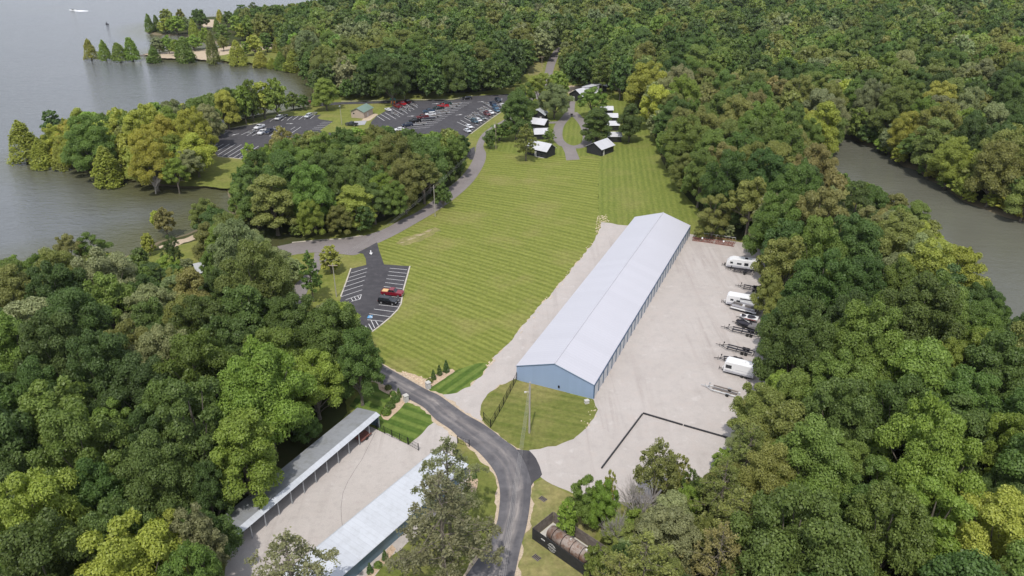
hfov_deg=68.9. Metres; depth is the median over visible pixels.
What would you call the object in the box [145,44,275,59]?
sand spit
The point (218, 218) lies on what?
forest tree
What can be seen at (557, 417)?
knoll grass
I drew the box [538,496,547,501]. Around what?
drain grate
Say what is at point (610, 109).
cabin
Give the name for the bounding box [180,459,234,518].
forest tree
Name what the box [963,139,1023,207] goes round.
forest tree
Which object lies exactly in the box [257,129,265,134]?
pickup truck
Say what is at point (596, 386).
door
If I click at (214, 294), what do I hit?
forest tree
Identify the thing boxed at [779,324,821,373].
forest tree
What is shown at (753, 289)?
trailer
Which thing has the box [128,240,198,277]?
shore grass
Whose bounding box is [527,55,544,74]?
clearing dirt
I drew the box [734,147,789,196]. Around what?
forest tree
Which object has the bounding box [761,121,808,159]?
forest tree
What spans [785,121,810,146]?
forest tree
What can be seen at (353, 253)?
junction apron
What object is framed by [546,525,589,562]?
storage tank
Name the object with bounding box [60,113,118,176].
forest tree
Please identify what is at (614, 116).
cabin
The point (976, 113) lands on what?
forest tree
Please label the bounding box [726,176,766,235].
forest tree
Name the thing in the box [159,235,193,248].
shore sand
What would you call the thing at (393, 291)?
pickup truck
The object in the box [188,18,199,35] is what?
cypress tree
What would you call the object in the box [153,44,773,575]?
grass verge
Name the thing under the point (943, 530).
forest tree
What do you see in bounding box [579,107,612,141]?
broadleaf tree
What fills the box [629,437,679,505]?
broadleaf tree
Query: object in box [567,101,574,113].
lodge path
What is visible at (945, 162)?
forest tree
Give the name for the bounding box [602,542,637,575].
forest tree
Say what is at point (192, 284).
forest tree
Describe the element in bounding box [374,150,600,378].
lawn
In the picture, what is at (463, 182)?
park road
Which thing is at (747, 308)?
pontoon boat
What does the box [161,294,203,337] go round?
forest tree
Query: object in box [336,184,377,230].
broadleaf tree
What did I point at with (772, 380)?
forest tree
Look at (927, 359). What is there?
forest tree
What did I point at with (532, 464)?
yard apron
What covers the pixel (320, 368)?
forest tree
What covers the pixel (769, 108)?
forest tree
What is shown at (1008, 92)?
forest tree
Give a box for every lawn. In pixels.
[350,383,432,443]
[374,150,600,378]
[429,363,486,393]
[488,100,615,155]
[593,90,726,238]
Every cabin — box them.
[527,141,555,157]
[531,117,550,127]
[532,108,547,118]
[532,128,547,139]
[587,138,614,155]
[601,106,613,112]
[605,121,619,130]
[606,113,617,120]
[608,132,622,141]
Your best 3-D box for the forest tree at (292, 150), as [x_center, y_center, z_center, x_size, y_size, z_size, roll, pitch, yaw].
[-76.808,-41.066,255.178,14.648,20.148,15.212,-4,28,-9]
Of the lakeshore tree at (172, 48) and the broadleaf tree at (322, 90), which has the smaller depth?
the broadleaf tree at (322, 90)
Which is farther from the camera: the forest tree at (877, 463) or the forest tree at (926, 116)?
the forest tree at (926, 116)
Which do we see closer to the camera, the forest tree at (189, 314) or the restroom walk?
the forest tree at (189, 314)
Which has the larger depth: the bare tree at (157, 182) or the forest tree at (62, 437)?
the bare tree at (157, 182)
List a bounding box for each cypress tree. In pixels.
[5,120,39,166]
[28,137,51,170]
[50,140,72,171]
[83,38,98,59]
[90,145,125,188]
[97,39,110,60]
[110,42,126,62]
[123,37,141,61]
[144,13,154,32]
[146,45,161,63]
[153,15,158,30]
[174,36,196,63]
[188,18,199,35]
[205,30,221,64]
[213,18,219,30]
[216,9,222,22]
[227,40,248,66]
[252,51,271,67]
[266,57,276,68]
[271,37,279,52]
[273,52,287,70]
[282,48,299,72]
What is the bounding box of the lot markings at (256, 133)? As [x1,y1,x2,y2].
[214,115,324,157]
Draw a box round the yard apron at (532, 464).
[517,449,541,485]
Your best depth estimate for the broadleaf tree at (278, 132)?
289.50 m
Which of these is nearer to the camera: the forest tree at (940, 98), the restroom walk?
the forest tree at (940, 98)
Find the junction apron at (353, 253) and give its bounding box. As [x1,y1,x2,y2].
[338,236,364,254]
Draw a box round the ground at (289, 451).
[57,17,1023,575]
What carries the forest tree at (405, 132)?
on the ground at (289, 451)
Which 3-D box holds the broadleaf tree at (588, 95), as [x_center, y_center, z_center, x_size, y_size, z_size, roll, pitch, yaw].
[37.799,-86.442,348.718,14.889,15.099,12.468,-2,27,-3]
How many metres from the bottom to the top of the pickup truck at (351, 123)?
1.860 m
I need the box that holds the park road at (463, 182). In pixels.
[277,47,560,254]
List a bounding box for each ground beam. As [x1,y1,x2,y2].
[601,413,642,467]
[643,412,682,425]
[684,424,726,437]
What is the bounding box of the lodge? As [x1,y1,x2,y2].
[569,84,599,100]
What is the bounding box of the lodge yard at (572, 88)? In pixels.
[567,86,581,92]
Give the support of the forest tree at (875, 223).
on the ground at (289, 451)
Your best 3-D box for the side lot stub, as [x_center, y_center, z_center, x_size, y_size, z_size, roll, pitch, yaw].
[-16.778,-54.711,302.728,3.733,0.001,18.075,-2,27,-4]
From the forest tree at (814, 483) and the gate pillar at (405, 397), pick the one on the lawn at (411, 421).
the gate pillar at (405, 397)
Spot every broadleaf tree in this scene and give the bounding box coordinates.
[0,466,93,574]
[52,233,84,258]
[72,232,114,256]
[73,506,190,575]
[129,255,144,265]
[130,247,149,263]
[140,233,156,254]
[149,210,160,230]
[153,207,176,234]
[155,254,183,270]
[159,234,183,261]
[169,502,230,569]
[191,221,211,260]
[203,92,221,119]
[209,406,285,509]
[214,334,316,454]
[233,84,252,123]
[240,142,253,166]
[242,79,259,121]
[251,81,274,118]
[262,77,288,114]
[269,125,291,145]
[286,91,299,110]
[296,94,309,109]
[299,298,372,386]
[310,77,339,110]
[319,245,341,273]
[334,326,385,405]
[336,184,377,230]
[433,182,452,207]
[482,130,496,148]
[488,123,509,140]
[499,89,533,139]
[510,82,538,119]
[526,73,553,100]
[537,82,574,118]
[542,128,556,142]
[550,71,569,91]
[556,498,576,535]
[566,474,600,525]
[576,86,608,109]
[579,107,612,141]
[583,542,604,575]
[588,478,621,529]
[603,469,616,500]
[608,54,632,99]
[616,103,644,141]
[622,60,667,103]
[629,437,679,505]
[639,84,670,123]
[659,453,690,495]
[676,467,702,502]
[726,381,785,441]
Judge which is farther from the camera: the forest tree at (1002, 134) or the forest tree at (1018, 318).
the forest tree at (1002, 134)
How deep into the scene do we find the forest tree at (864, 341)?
138.55 m
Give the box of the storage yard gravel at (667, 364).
[529,234,765,502]
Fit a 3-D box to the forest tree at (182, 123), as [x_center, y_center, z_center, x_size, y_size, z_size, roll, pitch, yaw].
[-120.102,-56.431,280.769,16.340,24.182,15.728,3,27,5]
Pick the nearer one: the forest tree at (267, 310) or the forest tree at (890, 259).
the forest tree at (267, 310)
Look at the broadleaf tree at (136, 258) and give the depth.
195.88 m
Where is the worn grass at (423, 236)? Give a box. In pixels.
[397,227,440,245]
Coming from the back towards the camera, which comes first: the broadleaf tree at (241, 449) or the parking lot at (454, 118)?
the parking lot at (454, 118)
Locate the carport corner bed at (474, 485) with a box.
[466,478,477,491]
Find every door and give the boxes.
[595,380,598,395]
[599,374,602,388]
[604,365,607,379]
[608,359,611,372]
[612,352,615,366]
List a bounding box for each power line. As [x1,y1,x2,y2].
[499,388,528,575]
[501,386,529,575]
[503,391,529,575]
[505,390,530,574]
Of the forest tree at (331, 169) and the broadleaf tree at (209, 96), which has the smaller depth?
the forest tree at (331, 169)
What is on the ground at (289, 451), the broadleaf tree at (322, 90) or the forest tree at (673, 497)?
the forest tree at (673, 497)
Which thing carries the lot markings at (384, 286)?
on the parking lot at (376, 274)
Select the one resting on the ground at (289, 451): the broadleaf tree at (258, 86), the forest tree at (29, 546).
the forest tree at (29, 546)
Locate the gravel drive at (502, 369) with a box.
[443,222,626,420]
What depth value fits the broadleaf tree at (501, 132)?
314.59 m
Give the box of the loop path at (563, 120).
[553,112,591,147]
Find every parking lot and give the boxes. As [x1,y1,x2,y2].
[209,115,332,157]
[319,94,508,136]
[340,242,408,329]
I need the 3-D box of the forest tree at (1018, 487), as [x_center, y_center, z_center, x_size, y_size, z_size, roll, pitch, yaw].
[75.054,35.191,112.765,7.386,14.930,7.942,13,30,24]
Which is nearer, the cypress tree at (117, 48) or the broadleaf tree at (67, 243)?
the broadleaf tree at (67, 243)
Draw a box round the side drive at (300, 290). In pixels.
[294,253,325,303]
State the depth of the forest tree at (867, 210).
198.96 m
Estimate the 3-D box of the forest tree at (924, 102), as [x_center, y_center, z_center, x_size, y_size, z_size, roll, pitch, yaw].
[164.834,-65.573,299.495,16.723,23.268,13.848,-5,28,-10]
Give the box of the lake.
[0,0,316,260]
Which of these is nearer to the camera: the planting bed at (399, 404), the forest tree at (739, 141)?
the planting bed at (399, 404)
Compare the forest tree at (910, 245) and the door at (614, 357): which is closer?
the door at (614, 357)
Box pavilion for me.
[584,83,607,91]
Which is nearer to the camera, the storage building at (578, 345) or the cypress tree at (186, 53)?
the storage building at (578, 345)
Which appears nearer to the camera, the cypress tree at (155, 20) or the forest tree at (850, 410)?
the forest tree at (850, 410)
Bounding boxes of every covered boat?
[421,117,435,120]
[732,319,750,327]
[748,323,757,333]
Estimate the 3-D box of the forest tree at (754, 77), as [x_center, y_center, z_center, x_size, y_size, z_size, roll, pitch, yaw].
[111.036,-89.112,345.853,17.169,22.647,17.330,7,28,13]
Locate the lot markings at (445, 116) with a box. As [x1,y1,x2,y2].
[379,102,499,129]
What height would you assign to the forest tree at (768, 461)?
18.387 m
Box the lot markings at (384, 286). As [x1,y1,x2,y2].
[341,268,405,328]
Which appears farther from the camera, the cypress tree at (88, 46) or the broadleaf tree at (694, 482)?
the cypress tree at (88, 46)
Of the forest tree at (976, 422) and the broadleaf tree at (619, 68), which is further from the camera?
the broadleaf tree at (619, 68)
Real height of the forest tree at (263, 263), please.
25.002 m
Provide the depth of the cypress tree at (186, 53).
475.54 m
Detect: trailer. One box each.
[355,430,371,441]
[701,382,739,396]
[714,354,742,359]
[716,342,755,355]
[719,356,753,378]
[721,291,760,304]
[721,324,758,337]
[723,256,757,270]
[727,266,753,274]
[737,282,756,291]
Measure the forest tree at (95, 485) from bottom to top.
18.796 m
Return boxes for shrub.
[366,562,373,574]
[373,561,381,568]
[380,407,391,416]
[381,550,387,561]
[385,384,391,390]
[385,401,395,409]
[390,395,399,403]
[396,388,401,397]
[430,370,435,380]
[436,365,442,375]
[443,360,449,372]
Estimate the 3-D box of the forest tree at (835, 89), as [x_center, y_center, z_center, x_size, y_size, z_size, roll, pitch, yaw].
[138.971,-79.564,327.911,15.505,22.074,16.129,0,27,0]
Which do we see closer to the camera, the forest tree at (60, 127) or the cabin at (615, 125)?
the forest tree at (60, 127)
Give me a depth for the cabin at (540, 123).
334.42 m
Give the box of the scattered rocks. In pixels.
[382,215,608,428]
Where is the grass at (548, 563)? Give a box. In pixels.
[519,479,595,575]
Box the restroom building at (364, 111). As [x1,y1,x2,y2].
[349,103,373,118]
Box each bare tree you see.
[151,177,160,193]
[599,506,628,542]
[615,471,660,517]
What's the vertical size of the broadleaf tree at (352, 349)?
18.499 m
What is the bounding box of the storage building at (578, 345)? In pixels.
[516,212,690,398]
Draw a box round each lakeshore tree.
[39,110,60,128]
[54,123,98,170]
[114,126,123,135]
[118,145,129,169]
[141,135,175,172]
[164,16,186,34]
[168,39,176,51]
[175,9,184,17]
[176,132,216,176]
[182,17,190,32]
[186,34,202,50]
[189,9,209,28]
[198,27,206,42]
[214,24,231,40]
[217,35,228,49]
[221,11,231,26]
[227,15,240,31]
[234,23,247,40]
[241,41,249,53]
[246,35,263,52]
[259,32,272,51]
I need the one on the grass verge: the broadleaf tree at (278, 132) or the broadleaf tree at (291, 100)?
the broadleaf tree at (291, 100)
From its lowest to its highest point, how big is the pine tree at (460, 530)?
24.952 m
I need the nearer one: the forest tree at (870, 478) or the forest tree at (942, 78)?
the forest tree at (870, 478)
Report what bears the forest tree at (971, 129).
on the ground at (289, 451)
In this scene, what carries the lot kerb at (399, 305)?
on the grass verge
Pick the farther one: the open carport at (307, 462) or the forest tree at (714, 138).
the forest tree at (714, 138)
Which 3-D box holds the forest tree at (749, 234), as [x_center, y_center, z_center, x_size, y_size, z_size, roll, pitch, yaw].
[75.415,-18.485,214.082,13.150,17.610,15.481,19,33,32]
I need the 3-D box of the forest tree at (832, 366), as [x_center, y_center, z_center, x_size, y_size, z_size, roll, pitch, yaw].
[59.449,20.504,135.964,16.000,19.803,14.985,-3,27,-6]
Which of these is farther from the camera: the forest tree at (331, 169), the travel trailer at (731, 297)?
the forest tree at (331, 169)
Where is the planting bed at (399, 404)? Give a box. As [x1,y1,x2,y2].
[378,384,404,419]
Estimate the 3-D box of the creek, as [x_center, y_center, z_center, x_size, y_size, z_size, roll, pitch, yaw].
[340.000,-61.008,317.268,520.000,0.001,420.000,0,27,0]
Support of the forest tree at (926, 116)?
on the ground at (289, 451)
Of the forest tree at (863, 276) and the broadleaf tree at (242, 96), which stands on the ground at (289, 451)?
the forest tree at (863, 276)
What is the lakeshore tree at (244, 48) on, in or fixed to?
on the spit grass at (268, 54)
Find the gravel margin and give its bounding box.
[470,225,627,418]
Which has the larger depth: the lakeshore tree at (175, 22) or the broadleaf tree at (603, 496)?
the lakeshore tree at (175, 22)
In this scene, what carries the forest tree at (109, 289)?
on the ground at (289, 451)
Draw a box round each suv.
[274,114,281,119]
[304,113,311,117]
[377,295,398,305]
[402,122,412,126]
[425,111,435,114]
[462,95,471,99]
[470,118,478,123]
[483,110,490,115]
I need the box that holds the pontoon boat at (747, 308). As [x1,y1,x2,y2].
[728,301,757,314]
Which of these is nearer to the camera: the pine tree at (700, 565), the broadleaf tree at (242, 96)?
the pine tree at (700, 565)
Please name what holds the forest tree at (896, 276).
on the ground at (289, 451)
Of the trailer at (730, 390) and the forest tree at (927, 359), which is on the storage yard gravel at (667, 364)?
the trailer at (730, 390)
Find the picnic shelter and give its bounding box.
[192,262,212,275]
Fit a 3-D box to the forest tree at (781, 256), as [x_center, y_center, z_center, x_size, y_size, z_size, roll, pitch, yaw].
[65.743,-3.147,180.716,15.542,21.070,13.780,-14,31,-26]
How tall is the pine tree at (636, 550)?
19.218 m
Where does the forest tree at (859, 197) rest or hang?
on the ground at (289, 451)
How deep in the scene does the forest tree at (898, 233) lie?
191.53 m
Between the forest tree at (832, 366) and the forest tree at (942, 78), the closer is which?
the forest tree at (832, 366)
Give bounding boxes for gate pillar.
[402,393,408,402]
[425,380,430,389]
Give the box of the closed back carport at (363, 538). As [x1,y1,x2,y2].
[284,450,467,575]
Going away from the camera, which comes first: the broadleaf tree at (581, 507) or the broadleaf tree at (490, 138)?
the broadleaf tree at (581, 507)
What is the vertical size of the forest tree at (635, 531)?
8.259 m
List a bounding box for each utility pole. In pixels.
[328,263,337,296]
[524,382,530,432]
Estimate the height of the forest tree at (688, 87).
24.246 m
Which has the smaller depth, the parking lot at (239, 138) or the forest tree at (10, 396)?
the forest tree at (10, 396)
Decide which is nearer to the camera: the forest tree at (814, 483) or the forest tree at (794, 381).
the forest tree at (814, 483)
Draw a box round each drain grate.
[532,554,540,561]
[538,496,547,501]
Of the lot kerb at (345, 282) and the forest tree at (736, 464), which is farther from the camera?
the lot kerb at (345, 282)
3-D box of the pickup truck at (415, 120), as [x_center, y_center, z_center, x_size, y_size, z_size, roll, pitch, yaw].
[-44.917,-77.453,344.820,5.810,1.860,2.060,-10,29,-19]
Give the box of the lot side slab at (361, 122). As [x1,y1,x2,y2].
[353,120,366,125]
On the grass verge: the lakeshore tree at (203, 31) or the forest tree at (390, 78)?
the forest tree at (390, 78)
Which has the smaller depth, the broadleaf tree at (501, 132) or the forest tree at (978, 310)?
the forest tree at (978, 310)
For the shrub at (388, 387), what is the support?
on the planting bed at (399, 404)
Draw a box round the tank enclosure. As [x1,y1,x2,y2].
[532,512,608,575]
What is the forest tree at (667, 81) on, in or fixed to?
on the ground at (289, 451)
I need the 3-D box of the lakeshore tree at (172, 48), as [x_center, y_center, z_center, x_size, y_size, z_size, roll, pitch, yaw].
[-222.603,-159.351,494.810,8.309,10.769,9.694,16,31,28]
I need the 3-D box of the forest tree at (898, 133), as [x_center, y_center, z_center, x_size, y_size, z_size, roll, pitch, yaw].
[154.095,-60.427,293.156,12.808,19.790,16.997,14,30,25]
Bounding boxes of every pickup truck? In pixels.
[254,124,264,129]
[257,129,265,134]
[264,128,273,133]
[345,121,357,125]
[380,287,403,296]
[408,118,420,121]
[416,114,428,118]
[423,108,434,112]
[432,106,444,109]
[437,103,448,106]
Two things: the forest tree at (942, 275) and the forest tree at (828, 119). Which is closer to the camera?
the forest tree at (942, 275)
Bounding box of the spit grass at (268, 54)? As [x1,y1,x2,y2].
[219,49,277,62]
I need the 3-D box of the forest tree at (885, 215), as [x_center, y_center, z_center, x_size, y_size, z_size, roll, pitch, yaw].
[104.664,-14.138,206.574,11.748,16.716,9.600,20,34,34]
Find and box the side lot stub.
[466,147,474,159]
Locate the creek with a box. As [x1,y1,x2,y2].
[828,137,1023,319]
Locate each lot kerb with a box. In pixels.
[340,268,351,296]
[365,97,461,100]
[372,266,409,331]
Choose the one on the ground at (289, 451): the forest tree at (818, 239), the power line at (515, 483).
the forest tree at (818, 239)
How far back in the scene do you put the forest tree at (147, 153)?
256.31 m
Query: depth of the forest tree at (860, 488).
110.56 m
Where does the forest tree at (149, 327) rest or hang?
on the ground at (289, 451)
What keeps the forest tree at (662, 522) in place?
on the ground at (289, 451)
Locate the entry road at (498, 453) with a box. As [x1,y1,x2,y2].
[377,365,530,575]
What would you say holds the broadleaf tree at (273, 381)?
on the ground at (289, 451)
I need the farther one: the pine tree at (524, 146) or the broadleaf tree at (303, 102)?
the broadleaf tree at (303, 102)
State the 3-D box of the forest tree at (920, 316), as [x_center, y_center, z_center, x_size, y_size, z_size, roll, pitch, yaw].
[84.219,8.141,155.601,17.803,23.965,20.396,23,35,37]
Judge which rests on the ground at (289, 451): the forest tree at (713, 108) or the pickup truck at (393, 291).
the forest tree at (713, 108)
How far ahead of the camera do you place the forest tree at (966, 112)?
291.00 m
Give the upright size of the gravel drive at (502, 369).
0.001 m
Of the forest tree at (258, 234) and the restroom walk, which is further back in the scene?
the restroom walk
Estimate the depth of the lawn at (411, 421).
147.01 m
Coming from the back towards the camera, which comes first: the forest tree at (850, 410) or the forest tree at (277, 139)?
the forest tree at (277, 139)
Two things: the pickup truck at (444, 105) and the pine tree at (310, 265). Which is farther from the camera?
the pickup truck at (444, 105)
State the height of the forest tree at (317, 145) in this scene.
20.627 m
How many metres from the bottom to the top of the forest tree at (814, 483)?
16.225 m
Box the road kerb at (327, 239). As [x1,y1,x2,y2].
[292,235,362,242]
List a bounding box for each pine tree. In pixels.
[244,526,340,575]
[298,250,322,301]
[382,468,504,575]
[409,435,489,538]
[513,123,539,160]
[591,46,612,93]
[593,550,638,575]
[597,528,686,575]
[678,520,751,575]
[687,457,752,524]
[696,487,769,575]
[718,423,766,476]
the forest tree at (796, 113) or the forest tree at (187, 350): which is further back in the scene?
the forest tree at (796, 113)
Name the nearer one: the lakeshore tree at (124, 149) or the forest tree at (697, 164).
the forest tree at (697, 164)
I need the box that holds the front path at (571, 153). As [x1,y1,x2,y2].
[562,146,578,159]
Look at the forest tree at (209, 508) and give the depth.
121.34 m
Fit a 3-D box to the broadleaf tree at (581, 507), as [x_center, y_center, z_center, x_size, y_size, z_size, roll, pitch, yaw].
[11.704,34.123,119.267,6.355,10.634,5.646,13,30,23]
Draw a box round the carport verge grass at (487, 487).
[375,447,497,575]
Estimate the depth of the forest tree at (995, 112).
291.00 m
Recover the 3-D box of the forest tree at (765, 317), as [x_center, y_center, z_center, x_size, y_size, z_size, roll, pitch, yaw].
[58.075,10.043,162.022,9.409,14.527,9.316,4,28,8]
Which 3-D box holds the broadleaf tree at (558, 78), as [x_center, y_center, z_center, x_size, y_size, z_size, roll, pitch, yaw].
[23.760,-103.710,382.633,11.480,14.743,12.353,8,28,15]
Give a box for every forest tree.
[0,258,30,280]
[0,263,35,315]
[0,310,53,384]
[0,370,18,392]
[0,383,38,443]
[0,400,38,472]
[0,448,41,499]
[0,507,109,575]
[2,296,78,375]
[9,354,64,415]
[13,310,83,382]
[17,375,96,453]
[20,253,49,278]
[21,397,137,503]
[24,260,89,315]
[32,246,76,283]
[32,443,48,450]
[41,286,114,337]
[54,119,77,143]
[59,456,131,514]
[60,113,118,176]
[61,328,144,416]
[70,246,137,317]
[75,495,162,567]
[82,271,135,329]
[88,396,131,477]
[103,318,148,362]
[105,254,124,281]
[111,406,172,488]
[114,428,196,528]
[118,273,168,314]
[118,283,177,328]
[121,102,163,138]
[123,265,160,282]
[127,123,170,148]
[127,129,174,191]
[127,296,165,332]
[127,323,209,388]
[133,376,200,463]
[137,262,167,281]
[147,323,171,342]
[151,327,236,398]
[153,508,178,540]
[154,376,226,479]
[155,539,224,575]
[159,274,183,303]
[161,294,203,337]
[166,106,218,153]
[167,294,232,368]
[172,266,215,300]
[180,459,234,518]
[180,508,244,567]
[181,494,216,515]
[185,95,221,127]
[193,208,239,229]
[193,294,212,309]
[193,396,215,422]
[199,277,218,288]
[201,314,258,392]
[203,267,232,301]
[204,225,238,261]
[206,218,264,269]
[209,210,237,256]
[213,238,295,317]
[219,284,273,340]
[233,164,278,228]
[239,326,302,370]
[242,229,270,241]
[247,174,300,235]
[261,299,296,327]
[263,149,298,187]
[263,291,320,348]
[268,138,294,149]
[269,138,301,167]
[286,160,337,229]
[289,148,319,174]
[290,348,344,419]
[295,138,310,150]
[297,152,348,197]
[304,131,340,154]
[308,45,343,74]
[322,149,350,167]
[328,126,361,151]
[329,301,360,329]
[333,163,367,209]
[342,144,369,161]
[348,143,385,169]
[358,123,387,144]
[363,161,384,189]
[363,182,393,224]
[368,135,393,155]
[370,130,415,180]
[373,55,411,104]
[387,158,426,214]
[391,128,411,156]
[409,153,442,203]
[410,136,447,193]
[433,141,453,163]
[600,514,635,553]
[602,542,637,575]
[632,503,705,574]
[632,512,665,543]
[637,549,684,575]
[647,489,695,542]
[657,53,670,70]
[657,75,679,89]
[658,122,688,156]
[659,55,693,76]
[659,114,709,165]
[667,63,697,83]
[668,73,701,107]
[677,482,702,517]
[681,147,716,207]
[683,105,720,151]
[692,128,731,158]
[692,514,722,563]
[693,193,731,237]
[699,149,754,219]
[701,461,740,519]
[702,60,725,86]
[702,91,727,119]
[705,141,736,166]
[716,86,742,112]
[717,481,871,575]
[718,93,755,124]
[725,128,764,151]
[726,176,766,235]
[732,441,796,516]
[734,116,786,146]
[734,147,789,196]
[736,88,766,109]
[737,96,784,131]
[738,141,768,168]
[740,72,766,89]
[741,81,772,103]
[742,190,805,255]
[743,399,809,478]
[747,193,787,241]
[750,235,812,291]
[752,294,837,382]
[756,307,793,356]
[759,139,795,166]
[760,217,804,264]
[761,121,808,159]
[765,369,789,394]
[766,157,822,204]
[767,475,839,531]
[769,57,803,86]
[772,412,854,509]
[777,73,814,107]
[777,246,855,315]
[777,366,810,418]
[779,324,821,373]
[780,101,806,125]
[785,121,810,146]
[785,214,848,280]
[789,186,849,232]
[791,142,838,187]
[794,163,823,189]
[799,348,884,436]
[801,376,873,445]
[802,88,834,111]
[802,101,841,153]
[808,298,905,397]
[816,105,848,144]
[817,437,873,484]
[818,97,850,139]
[820,197,844,206]
[821,289,872,358]
[823,212,884,276]
[825,82,848,106]
[831,255,887,301]
[837,180,879,218]
[839,482,893,523]
[841,454,903,503]
[844,480,937,575]
[848,78,883,124]
[851,441,876,482]
[855,70,882,88]
[855,373,946,462]
[857,205,883,236]
[857,217,882,254]
[865,184,889,209]
[866,84,890,116]
[866,86,918,133]
[867,390,986,516]
[871,289,896,302]
[874,336,952,397]
[877,256,917,291]
[878,206,933,259]
[878,271,967,348]
[879,251,904,273]
[881,209,902,256]
[887,110,920,157]
[897,475,977,575]
[898,237,955,281]
[900,232,941,271]
[902,80,925,99]
[902,392,996,473]
[903,95,939,124]
[909,270,970,339]
[910,101,962,150]
[910,117,957,177]
[922,73,951,92]
[922,80,957,104]
[922,459,977,499]
[923,263,975,305]
[926,136,972,189]
[930,94,949,115]
[934,244,992,287]
[936,484,1023,562]
[937,238,950,249]
[939,336,968,368]
[941,363,1002,438]
[946,367,959,377]
[949,117,991,155]
[950,330,1023,407]
[955,326,983,345]
[957,107,984,119]
[957,327,991,374]
[962,110,991,130]
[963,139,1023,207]
[964,299,993,324]
[964,314,1006,336]
[971,127,1023,191]
[973,411,1023,485]
[979,119,1021,140]
[981,466,1014,501]
[982,298,1011,330]
[983,101,1009,129]
[983,386,1023,446]
[987,69,1015,91]
[987,482,1023,520]
[988,81,1023,113]
[988,99,1023,118]
[992,73,1023,101]
[997,61,1023,77]
[999,391,1013,406]
[1003,179,1023,221]
[1004,312,1023,336]
[1010,320,1023,375]
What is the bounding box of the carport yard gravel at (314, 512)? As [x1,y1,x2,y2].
[225,422,469,575]
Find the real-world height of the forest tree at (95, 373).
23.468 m
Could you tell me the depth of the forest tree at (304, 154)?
242.95 m
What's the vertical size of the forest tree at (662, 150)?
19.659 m
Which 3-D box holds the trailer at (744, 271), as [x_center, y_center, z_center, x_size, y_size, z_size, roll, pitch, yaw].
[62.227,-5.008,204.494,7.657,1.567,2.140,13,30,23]
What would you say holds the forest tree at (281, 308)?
on the ground at (289, 451)
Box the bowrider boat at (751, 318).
[736,314,758,322]
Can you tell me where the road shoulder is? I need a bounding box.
[371,364,533,575]
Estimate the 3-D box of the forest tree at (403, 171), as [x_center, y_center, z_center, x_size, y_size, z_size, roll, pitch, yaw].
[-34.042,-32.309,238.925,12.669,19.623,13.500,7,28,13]
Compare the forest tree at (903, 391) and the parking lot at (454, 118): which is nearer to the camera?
the forest tree at (903, 391)
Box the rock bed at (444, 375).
[401,369,454,387]
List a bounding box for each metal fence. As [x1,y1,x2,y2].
[376,422,407,443]
[483,372,516,427]
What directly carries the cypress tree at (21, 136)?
in the lake
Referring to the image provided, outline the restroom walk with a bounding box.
[362,114,377,120]
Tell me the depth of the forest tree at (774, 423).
123.38 m
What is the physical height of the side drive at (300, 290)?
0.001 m
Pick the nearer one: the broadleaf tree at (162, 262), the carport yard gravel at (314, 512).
the carport yard gravel at (314, 512)
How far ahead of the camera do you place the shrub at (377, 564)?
113.59 m
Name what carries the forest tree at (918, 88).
on the ground at (289, 451)
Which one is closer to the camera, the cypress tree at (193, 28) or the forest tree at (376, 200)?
the forest tree at (376, 200)
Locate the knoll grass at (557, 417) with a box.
[480,379,597,448]
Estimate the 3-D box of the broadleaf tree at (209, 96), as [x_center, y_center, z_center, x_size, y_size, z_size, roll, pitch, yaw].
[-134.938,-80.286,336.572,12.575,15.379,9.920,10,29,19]
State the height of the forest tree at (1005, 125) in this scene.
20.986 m
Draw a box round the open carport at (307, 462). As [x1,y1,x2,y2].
[225,408,379,550]
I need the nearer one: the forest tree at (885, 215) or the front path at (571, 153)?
the forest tree at (885, 215)
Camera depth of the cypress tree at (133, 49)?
481.20 m
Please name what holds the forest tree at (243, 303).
on the ground at (289, 451)
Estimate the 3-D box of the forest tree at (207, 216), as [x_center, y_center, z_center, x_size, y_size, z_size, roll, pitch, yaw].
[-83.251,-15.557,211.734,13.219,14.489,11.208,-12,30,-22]
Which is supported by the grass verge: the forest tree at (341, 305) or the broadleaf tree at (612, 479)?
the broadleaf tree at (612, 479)

